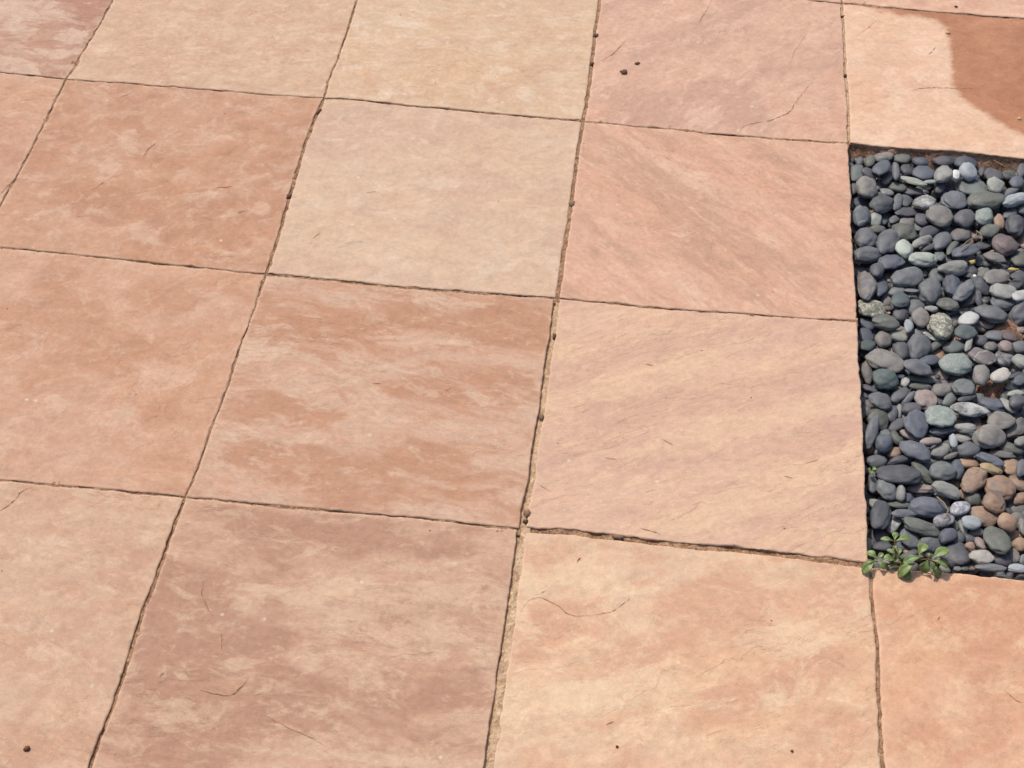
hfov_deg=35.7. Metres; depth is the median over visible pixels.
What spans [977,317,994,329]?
pebble
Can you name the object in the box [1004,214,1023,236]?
pebble
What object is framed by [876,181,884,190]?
pebble
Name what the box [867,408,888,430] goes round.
pebble
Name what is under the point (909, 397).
pebble
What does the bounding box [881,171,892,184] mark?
pebble
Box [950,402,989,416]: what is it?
pebble
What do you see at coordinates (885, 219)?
pebble
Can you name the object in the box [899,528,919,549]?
pebble
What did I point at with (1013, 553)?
pebble
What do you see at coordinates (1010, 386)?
pebble
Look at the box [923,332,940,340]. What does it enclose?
pebble
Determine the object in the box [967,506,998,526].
pebble
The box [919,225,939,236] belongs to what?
pebble
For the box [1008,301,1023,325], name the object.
pebble
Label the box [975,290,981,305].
pebble
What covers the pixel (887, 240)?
pebble
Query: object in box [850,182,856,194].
pebble
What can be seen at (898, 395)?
pebble
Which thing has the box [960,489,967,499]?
pebble
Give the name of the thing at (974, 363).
pebble
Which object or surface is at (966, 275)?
pebble
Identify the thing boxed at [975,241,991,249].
pebble
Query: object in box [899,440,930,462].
pebble
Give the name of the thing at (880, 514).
pebble
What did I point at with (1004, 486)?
pebble
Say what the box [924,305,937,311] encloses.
pebble
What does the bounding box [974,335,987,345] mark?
pebble
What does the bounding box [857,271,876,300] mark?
pebble
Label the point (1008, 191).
pebble
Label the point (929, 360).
pebble
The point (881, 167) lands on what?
pebble
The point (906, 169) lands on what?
pebble
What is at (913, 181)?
pebble
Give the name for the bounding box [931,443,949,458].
pebble
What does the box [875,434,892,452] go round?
pebble
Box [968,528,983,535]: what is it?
pebble
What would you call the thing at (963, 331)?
pebble
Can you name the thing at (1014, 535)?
pebble
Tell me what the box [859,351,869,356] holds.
pebble
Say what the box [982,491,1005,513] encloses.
pebble
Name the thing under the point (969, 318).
pebble
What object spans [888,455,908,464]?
pebble
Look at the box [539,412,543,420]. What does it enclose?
clod
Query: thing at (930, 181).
pebble
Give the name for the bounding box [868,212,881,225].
pebble
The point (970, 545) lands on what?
pebble
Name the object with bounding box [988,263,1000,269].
pebble
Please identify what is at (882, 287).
pebble
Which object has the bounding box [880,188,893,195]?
pebble
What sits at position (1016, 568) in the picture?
pebble
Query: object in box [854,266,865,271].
pebble
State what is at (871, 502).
pebble
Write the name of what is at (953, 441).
pebble
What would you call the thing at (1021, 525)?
pebble
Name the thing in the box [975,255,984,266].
pebble
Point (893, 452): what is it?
pebble
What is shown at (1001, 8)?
paving stone
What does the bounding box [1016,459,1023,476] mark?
pebble
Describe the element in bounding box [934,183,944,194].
pebble
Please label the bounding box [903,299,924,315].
pebble
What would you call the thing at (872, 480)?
pebble
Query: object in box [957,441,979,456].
pebble
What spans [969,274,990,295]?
pebble
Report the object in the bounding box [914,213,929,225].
pebble
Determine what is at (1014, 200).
pebble
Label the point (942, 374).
pebble
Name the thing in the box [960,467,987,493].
pebble
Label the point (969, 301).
pebble
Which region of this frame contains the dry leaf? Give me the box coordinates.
[1008,268,1018,270]
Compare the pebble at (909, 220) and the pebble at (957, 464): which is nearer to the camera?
the pebble at (957, 464)
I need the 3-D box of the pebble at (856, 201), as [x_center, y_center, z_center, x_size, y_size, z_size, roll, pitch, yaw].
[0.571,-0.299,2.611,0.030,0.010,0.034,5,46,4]
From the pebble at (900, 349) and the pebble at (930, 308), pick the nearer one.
the pebble at (900, 349)
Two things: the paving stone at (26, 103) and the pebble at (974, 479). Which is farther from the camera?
the paving stone at (26, 103)
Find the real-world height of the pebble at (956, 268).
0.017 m
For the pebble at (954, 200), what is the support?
on the gravel
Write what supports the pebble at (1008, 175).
on the gravel
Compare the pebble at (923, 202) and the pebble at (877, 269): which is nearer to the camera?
the pebble at (877, 269)
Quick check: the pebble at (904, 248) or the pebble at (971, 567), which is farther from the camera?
the pebble at (904, 248)
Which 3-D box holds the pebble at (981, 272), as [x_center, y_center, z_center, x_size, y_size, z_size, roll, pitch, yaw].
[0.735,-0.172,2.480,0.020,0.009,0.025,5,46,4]
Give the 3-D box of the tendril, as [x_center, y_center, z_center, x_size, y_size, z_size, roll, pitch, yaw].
[0.575,0.164,2.120,0.010,0.005,0.039,-2,46,-3]
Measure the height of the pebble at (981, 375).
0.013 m
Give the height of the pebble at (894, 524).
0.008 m
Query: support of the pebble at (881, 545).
on the gravel
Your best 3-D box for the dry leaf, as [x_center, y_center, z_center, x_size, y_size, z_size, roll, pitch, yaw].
[0.773,-0.177,2.455,0.017,0.003,0.007,5,46,4]
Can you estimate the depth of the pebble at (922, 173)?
2.63 m
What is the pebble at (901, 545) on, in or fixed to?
on the gravel
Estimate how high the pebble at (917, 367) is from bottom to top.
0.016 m
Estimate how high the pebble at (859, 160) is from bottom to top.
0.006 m
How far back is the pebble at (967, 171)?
2.62 m
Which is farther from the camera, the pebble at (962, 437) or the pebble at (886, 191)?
the pebble at (886, 191)
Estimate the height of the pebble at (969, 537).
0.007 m
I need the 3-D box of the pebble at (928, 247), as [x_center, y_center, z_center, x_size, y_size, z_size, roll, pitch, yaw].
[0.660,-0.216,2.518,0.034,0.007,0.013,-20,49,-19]
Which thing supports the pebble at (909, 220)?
on the gravel
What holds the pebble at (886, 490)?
on the gravel
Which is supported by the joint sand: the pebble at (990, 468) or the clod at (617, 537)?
the clod at (617, 537)
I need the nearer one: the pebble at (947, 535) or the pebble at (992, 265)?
the pebble at (947, 535)
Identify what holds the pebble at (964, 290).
on the gravel
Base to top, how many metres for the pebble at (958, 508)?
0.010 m
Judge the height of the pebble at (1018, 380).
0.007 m
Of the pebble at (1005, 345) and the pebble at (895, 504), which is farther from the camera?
the pebble at (1005, 345)
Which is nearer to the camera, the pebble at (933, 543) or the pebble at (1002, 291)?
the pebble at (933, 543)
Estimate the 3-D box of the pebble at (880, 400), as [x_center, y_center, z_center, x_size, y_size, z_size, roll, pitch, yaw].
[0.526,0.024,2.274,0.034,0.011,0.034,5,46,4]
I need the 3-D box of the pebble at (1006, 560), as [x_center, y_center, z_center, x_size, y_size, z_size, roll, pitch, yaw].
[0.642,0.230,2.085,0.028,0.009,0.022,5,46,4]
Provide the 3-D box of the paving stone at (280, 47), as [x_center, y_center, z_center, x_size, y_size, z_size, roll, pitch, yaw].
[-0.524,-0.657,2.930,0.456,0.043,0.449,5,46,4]
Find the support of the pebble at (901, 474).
on the gravel
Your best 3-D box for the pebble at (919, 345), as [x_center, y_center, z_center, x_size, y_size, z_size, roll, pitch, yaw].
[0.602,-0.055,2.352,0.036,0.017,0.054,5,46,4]
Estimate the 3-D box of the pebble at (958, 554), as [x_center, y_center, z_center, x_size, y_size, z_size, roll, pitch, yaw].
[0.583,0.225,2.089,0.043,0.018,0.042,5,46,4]
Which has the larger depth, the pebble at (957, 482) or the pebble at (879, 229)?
the pebble at (879, 229)
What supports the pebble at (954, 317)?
on the gravel
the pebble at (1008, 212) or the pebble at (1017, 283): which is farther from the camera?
the pebble at (1008, 212)
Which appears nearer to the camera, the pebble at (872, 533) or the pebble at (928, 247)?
the pebble at (872, 533)
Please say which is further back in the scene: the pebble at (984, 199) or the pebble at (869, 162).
the pebble at (869, 162)
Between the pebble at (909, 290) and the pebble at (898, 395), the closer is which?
the pebble at (898, 395)
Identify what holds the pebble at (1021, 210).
on the gravel
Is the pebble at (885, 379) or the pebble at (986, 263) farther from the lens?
the pebble at (986, 263)
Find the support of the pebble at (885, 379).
on the gravel
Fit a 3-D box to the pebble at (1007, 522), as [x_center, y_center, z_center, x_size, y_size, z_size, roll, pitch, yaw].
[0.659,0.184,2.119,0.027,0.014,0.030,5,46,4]
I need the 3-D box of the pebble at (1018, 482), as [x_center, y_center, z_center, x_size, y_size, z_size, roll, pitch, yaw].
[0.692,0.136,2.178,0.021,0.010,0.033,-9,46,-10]
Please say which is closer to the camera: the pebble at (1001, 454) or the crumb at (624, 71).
the pebble at (1001, 454)
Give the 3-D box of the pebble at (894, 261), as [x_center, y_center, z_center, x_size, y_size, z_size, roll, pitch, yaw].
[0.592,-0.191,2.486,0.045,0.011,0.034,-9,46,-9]
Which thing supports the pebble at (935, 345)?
on the gravel
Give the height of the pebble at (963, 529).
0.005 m
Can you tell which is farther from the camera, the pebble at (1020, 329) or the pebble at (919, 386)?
the pebble at (1020, 329)
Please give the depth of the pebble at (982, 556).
2.07 m
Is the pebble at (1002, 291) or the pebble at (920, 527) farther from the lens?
the pebble at (1002, 291)
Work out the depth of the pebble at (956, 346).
2.36 m
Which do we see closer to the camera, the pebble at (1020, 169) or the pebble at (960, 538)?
the pebble at (960, 538)
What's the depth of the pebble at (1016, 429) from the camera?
2.24 m
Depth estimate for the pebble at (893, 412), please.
2.27 m
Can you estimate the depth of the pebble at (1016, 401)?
2.27 m
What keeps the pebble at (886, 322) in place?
on the gravel
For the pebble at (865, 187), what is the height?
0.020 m
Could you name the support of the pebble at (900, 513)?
on the gravel
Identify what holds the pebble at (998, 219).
on the gravel
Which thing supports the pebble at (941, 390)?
on the gravel
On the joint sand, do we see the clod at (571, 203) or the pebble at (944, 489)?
the clod at (571, 203)
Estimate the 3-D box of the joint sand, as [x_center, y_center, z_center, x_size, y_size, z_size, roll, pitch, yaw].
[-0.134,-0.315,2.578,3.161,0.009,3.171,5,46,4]
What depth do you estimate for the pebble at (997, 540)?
2.09 m
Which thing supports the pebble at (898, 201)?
on the gravel
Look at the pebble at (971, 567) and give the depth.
2.08 m
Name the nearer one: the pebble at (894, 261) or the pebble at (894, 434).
the pebble at (894, 434)
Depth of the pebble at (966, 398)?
2.28 m
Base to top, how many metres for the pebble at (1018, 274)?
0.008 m
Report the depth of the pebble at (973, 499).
2.15 m
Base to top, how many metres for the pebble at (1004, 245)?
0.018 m
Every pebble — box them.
[849,157,854,162]
[849,164,862,182]
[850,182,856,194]
[851,197,869,206]
[851,226,858,233]
[852,205,870,227]
[853,246,881,263]
[854,227,877,246]
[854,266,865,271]
[855,156,863,164]
[855,176,877,198]
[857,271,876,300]
[858,299,885,317]
[858,340,875,350]
[859,317,874,330]
[859,328,873,340]
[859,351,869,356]
[860,361,872,384]
[861,167,876,178]
[861,384,877,392]
[864,155,874,167]
[864,415,878,448]
[865,348,903,372]
[866,455,886,467]
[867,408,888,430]
[867,472,877,493]
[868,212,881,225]
[868,392,891,410]
[868,528,877,542]
[869,195,893,213]
[869,225,885,233]
[869,499,876,507]
[870,262,884,278]
[870,500,891,529]
[871,160,890,175]
[872,314,899,330]
[872,369,898,389]
[872,541,892,550]
[874,152,893,161]
[874,330,891,348]
[875,278,888,296]
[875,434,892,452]
[875,465,921,483]
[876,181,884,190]
[876,229,900,254]
[876,478,895,500]
[877,254,904,269]
[877,528,890,535]
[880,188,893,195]
[880,213,888,225]
[880,297,890,305]
[880,429,889,434]
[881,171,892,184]
[882,272,892,279]
[885,405,898,422]
[886,517,901,532]
[887,447,902,458]
[887,500,909,508]
[888,182,906,191]
[888,286,907,297]
[888,418,903,431]
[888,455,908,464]
[889,215,899,223]
[889,330,907,341]
[890,267,923,287]
[890,293,909,307]
[890,430,901,444]
[891,223,916,240]
[891,387,908,402]
[891,509,916,518]
[892,162,899,180]
[892,193,902,210]
[892,307,908,322]
[892,342,908,359]
[893,153,910,163]
[895,207,920,216]
[895,239,912,258]
[895,540,909,551]
[896,484,905,502]
[897,404,901,417]
[899,176,926,186]
[899,217,914,224]
[899,429,919,441]
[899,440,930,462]
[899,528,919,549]
[900,163,912,175]
[900,550,917,559]
[901,193,913,206]
[901,377,909,386]
[901,391,914,405]
[901,402,921,414]
[903,187,923,195]
[903,259,912,267]
[903,288,919,292]
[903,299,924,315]
[903,359,932,375]
[903,409,927,438]
[904,319,913,332]
[904,492,912,502]
[904,517,939,537]
[906,375,936,382]
[906,484,932,492]
[907,332,931,358]
[908,252,937,266]
[908,496,947,517]
[909,383,931,389]
[911,157,927,165]
[911,307,929,327]
[911,462,933,483]
[912,165,934,180]
[912,195,935,209]
[912,235,932,248]
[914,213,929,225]
[914,222,922,230]
[914,326,928,333]
[914,389,937,409]
[918,277,941,305]
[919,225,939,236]
[919,355,938,365]
[919,437,941,445]
[919,537,944,552]
[920,243,934,251]
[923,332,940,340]
[924,180,936,183]
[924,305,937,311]
[925,205,953,227]
[925,405,956,427]
[927,313,953,339]
[928,268,944,282]
[928,426,955,435]
[929,339,944,352]
[929,369,949,380]
[929,461,956,480]
[931,155,954,165]
[931,383,952,396]
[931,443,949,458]
[931,481,961,499]
[932,230,951,250]
[932,351,944,358]
[933,513,954,527]
[934,165,952,182]
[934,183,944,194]
[934,250,944,260]
[936,298,958,310]
[937,260,967,276]
[938,353,971,375]
[938,495,949,504]
[938,528,957,543]
[940,542,971,567]
[941,191,966,209]
[942,275,959,297]
[942,339,964,353]
[942,392,957,406]
[943,451,958,459]
[944,178,957,191]
[945,310,960,315]
[946,241,958,254]
[949,315,959,321]
[949,434,957,447]
[949,501,970,516]
[950,227,970,241]
[950,379,975,395]
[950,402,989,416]
[951,209,959,224]
[951,244,979,257]
[951,459,964,479]
[951,479,959,486]
[951,517,959,530]
[952,170,959,179]
[952,279,974,301]
[952,423,976,433]
[952,531,964,542]
[953,209,975,228]
[953,566,961,570]
[954,156,977,167]
[954,178,987,195]
[954,324,977,338]
[955,433,971,442]
[957,395,976,401]
[957,416,971,421]
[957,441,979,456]
[958,162,977,180]
[958,311,979,324]
[958,518,967,532]
[959,287,979,307]
[959,457,978,468]
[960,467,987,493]
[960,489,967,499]
[960,565,968,570]
[961,272,972,278]
[961,353,976,366]
[962,516,981,529]
[964,338,972,351]
[964,533,974,542]
[965,492,981,505]
[965,542,974,549]
[967,191,1004,209]
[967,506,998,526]
[967,563,975,570]
[968,347,996,365]
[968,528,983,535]
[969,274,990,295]
[969,550,994,563]
[972,364,989,385]
[972,424,1005,448]
[973,304,1007,323]
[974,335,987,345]
[974,536,986,549]
[974,563,1006,571]
[975,207,993,224]
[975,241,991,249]
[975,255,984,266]
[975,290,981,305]
[975,452,1004,466]
[976,397,1007,412]
[977,268,989,276]
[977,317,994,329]
[978,167,985,176]
[979,223,1000,237]
[979,463,1002,474]
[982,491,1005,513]
[983,252,1006,262]
[983,259,990,266]
[983,269,1009,284]
[983,342,997,351]
[983,526,1011,554]
[984,168,1003,180]
[984,330,1003,341]
[984,475,1015,499]
[987,177,1004,192]
[987,411,1015,429]
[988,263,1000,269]
[988,450,1015,457]
[989,283,1016,298]
[989,367,1010,382]
[990,296,1016,310]
[992,234,1018,256]
[992,553,1012,566]
[993,214,1004,228]
[995,350,1012,366]
[996,441,1023,455]
[997,513,1016,531]
[998,340,1012,351]
[1000,398,1015,413]
[1001,187,1019,196]
[1001,330,1017,341]
[1001,459,1017,474]
[1002,169,1015,180]
[1002,192,1023,207]
[1002,208,1017,218]
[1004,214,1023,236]
[1005,383,1017,390]
[1005,417,1023,437]
[1007,390,1023,396]
[1007,501,1023,512]
[1007,548,1019,563]
[1008,278,1023,289]
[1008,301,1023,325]
[1008,475,1023,490]
[1008,563,1023,572]
[1009,176,1023,188]
[1009,370,1021,378]
[1009,394,1023,409]
[1009,530,1022,540]
[1010,251,1023,266]
[1010,271,1023,279]
[1011,354,1023,368]
[1012,290,1023,300]
[1012,341,1023,353]
[1012,374,1023,385]
[1012,492,1023,504]
[1012,537,1023,551]
[1014,436,1023,446]
[1015,231,1023,242]
[1016,163,1023,177]
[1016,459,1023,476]
[1017,327,1023,332]
[1018,206,1023,214]
[1018,518,1023,535]
[1019,554,1023,564]
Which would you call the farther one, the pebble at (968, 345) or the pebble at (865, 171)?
the pebble at (865, 171)
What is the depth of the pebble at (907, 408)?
2.27 m
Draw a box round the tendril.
[936,496,948,518]
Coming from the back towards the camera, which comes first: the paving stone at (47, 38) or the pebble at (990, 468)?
the paving stone at (47, 38)
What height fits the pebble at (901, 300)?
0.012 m
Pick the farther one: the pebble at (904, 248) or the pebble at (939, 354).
the pebble at (904, 248)
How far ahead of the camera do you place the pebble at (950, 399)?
2.28 m
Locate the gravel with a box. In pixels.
[849,158,1023,580]
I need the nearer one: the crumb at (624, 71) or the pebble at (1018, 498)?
the pebble at (1018, 498)
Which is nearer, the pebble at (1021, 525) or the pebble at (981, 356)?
the pebble at (1021, 525)
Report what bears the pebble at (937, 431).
on the gravel
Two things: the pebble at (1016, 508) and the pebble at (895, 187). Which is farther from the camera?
the pebble at (895, 187)
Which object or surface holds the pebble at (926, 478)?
on the gravel
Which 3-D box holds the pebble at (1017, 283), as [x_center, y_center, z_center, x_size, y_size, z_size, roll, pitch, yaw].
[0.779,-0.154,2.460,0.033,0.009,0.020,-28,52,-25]
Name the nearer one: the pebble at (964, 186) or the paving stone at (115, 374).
the paving stone at (115, 374)
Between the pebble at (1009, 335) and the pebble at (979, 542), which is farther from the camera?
the pebble at (1009, 335)
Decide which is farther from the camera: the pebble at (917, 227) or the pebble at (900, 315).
the pebble at (917, 227)
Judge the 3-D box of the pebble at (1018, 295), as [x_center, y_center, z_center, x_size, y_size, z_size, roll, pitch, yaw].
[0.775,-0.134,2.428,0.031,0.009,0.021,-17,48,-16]
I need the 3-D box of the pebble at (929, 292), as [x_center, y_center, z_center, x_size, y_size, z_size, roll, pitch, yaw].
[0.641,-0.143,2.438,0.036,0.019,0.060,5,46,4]
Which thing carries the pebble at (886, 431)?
on the gravel
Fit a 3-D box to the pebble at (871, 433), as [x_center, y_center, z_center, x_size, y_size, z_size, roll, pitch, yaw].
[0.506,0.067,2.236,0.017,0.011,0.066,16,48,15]
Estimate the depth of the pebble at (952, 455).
2.21 m
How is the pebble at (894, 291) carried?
on the gravel
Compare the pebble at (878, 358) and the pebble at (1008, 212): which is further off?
the pebble at (1008, 212)
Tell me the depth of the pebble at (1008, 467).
2.19 m
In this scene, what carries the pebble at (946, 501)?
on the gravel
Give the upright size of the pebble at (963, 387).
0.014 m
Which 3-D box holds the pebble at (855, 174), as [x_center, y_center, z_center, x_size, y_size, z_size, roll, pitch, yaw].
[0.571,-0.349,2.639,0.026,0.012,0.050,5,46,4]
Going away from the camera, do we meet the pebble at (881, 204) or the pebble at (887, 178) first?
the pebble at (881, 204)
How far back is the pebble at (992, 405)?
2.28 m
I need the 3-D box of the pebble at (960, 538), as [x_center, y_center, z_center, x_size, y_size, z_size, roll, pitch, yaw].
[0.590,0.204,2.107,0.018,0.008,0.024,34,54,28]
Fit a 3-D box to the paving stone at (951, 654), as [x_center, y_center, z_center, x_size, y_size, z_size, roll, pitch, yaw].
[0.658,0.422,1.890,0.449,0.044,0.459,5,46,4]
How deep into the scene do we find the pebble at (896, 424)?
2.25 m
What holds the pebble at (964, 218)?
on the gravel
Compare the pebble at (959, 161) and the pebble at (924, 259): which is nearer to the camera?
the pebble at (924, 259)
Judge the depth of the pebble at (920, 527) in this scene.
2.11 m
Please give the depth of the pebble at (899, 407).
2.27 m
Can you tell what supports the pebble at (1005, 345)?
on the gravel
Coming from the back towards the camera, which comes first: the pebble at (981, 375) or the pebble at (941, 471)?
the pebble at (981, 375)
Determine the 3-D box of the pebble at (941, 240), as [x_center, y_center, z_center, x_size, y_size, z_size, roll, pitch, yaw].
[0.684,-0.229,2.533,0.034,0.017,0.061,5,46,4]
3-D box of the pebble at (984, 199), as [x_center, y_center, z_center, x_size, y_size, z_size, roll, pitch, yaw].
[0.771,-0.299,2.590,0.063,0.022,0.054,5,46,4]
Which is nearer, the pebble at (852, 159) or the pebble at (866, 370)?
the pebble at (866, 370)
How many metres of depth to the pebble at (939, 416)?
2.25 m
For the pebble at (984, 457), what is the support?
on the gravel
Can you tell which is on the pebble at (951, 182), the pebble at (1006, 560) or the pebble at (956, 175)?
the pebble at (956, 175)
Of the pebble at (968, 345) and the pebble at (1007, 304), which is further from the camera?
the pebble at (1007, 304)
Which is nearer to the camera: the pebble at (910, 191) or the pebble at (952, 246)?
the pebble at (952, 246)
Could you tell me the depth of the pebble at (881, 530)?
2.12 m
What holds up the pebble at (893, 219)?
on the gravel
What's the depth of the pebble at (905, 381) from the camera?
2.31 m
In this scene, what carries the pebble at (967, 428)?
on the gravel
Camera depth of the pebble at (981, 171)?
2.65 m
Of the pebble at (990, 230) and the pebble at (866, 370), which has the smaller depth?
the pebble at (866, 370)
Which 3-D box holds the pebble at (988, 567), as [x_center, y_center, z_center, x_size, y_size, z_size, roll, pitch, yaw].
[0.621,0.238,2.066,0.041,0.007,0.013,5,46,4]
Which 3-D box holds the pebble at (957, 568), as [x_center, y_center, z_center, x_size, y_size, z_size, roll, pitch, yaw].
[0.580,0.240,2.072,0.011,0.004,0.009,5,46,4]
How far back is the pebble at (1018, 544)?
2.10 m
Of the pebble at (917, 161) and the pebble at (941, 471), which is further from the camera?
the pebble at (917, 161)
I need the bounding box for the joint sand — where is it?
[0,0,1023,767]
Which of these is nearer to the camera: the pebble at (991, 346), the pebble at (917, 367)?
the pebble at (917, 367)
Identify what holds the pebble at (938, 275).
on the gravel
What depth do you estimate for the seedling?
2.17 m
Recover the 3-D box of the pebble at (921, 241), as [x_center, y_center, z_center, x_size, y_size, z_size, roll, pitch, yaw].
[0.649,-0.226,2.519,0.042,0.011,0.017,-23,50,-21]
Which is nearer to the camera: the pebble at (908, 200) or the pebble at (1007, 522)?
the pebble at (1007, 522)
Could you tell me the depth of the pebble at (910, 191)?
2.61 m
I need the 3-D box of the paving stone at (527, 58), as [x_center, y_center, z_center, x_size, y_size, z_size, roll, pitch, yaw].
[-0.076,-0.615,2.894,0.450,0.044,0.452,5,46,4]
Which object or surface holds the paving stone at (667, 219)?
on the ground
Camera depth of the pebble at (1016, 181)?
2.62 m
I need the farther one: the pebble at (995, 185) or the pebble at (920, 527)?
the pebble at (995, 185)
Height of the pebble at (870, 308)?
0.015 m
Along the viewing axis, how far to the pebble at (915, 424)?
2.23 m
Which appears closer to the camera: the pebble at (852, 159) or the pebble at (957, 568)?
the pebble at (957, 568)
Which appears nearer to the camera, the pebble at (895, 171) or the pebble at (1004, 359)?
the pebble at (1004, 359)
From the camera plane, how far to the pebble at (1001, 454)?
2.21 m
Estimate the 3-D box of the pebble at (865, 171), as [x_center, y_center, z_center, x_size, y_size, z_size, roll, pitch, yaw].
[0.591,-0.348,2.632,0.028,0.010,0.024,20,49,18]
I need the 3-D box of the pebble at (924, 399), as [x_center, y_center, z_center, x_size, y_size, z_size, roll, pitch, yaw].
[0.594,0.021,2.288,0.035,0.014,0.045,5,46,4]
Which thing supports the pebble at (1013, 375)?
on the gravel
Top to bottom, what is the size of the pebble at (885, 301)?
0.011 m
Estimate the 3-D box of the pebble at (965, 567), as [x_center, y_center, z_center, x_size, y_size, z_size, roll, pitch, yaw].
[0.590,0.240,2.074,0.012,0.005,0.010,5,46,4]
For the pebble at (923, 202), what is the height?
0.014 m
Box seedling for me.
[868,467,876,473]
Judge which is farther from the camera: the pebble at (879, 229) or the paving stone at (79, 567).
the pebble at (879, 229)
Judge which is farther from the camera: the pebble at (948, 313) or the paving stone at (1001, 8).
the paving stone at (1001, 8)
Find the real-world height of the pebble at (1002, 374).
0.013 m
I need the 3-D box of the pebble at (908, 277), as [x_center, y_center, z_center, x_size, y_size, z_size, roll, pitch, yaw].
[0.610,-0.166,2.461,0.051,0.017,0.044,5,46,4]
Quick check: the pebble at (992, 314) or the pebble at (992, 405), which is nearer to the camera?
the pebble at (992, 405)
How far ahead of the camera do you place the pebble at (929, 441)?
2.22 m
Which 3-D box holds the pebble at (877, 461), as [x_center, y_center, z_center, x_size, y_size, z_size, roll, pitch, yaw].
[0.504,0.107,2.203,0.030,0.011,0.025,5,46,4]
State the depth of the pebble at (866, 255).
2.49 m
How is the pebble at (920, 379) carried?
on the gravel
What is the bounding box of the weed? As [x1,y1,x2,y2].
[861,532,948,580]
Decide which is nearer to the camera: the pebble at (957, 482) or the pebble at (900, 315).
the pebble at (957, 482)
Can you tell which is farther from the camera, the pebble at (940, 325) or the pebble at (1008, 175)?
the pebble at (1008, 175)
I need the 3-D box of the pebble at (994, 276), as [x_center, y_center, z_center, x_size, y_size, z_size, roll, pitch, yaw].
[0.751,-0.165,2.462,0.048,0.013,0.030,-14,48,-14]
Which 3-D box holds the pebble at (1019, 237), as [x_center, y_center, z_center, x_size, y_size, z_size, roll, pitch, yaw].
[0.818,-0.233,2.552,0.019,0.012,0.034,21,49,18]
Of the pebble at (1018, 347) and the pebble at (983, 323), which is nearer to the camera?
the pebble at (1018, 347)
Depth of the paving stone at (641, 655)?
1.94 m
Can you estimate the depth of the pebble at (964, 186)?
2.61 m
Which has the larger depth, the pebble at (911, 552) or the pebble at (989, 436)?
the pebble at (989, 436)
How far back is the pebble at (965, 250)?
2.50 m
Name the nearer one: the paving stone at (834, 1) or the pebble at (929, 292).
the pebble at (929, 292)
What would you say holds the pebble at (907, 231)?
on the gravel
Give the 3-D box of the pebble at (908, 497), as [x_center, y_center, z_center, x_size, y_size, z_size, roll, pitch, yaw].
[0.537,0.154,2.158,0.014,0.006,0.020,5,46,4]
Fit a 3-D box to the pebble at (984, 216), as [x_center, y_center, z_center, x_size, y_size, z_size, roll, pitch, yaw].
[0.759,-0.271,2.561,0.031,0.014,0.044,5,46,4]
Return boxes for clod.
[523,509,530,517]
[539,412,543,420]
[569,200,574,206]
[612,534,623,540]
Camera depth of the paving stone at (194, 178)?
2.59 m
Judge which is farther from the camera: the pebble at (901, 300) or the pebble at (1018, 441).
the pebble at (901, 300)
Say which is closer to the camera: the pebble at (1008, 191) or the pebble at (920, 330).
the pebble at (920, 330)
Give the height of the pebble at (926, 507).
0.014 m
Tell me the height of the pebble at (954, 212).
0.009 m
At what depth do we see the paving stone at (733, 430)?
2.20 m
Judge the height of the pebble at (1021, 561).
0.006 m
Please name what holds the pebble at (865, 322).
on the gravel
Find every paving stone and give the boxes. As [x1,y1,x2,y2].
[0,0,111,78]
[0,73,64,204]
[0,80,322,273]
[0,249,264,496]
[0,482,182,767]
[67,0,355,98]
[92,498,516,767]
[186,276,553,528]
[268,99,580,297]
[325,0,597,119]
[494,533,880,767]
[526,299,867,562]
[559,123,856,320]
[585,0,847,142]
[810,0,840,3]
[842,0,1023,18]
[843,4,1023,160]
[871,568,1023,767]
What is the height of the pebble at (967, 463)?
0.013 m
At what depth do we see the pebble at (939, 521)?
2.11 m
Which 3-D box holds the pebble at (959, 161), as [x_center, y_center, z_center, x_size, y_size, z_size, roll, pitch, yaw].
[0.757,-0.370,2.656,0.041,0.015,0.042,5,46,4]
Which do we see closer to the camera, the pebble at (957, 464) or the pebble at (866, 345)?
the pebble at (957, 464)
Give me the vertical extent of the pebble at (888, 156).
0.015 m
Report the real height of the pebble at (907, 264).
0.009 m
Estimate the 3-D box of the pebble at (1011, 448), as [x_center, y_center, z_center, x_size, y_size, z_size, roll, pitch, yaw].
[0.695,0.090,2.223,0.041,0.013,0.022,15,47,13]
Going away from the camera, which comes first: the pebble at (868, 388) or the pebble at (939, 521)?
the pebble at (939, 521)
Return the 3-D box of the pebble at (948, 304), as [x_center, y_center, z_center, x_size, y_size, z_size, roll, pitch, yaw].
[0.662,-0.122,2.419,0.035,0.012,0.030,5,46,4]
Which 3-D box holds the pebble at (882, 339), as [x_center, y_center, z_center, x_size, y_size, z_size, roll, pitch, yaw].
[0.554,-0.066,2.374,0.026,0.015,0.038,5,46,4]
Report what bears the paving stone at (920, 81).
on the ground
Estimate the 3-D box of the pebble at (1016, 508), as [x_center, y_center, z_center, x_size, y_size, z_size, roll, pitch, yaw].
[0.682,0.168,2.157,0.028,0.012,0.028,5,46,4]
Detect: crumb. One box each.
[23,745,29,750]
[620,69,626,74]
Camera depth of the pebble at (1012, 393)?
2.29 m
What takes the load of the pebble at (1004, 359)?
on the gravel
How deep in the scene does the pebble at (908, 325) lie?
2.38 m
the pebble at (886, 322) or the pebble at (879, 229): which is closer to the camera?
the pebble at (886, 322)
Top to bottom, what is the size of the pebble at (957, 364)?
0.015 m
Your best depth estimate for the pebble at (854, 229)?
2.56 m

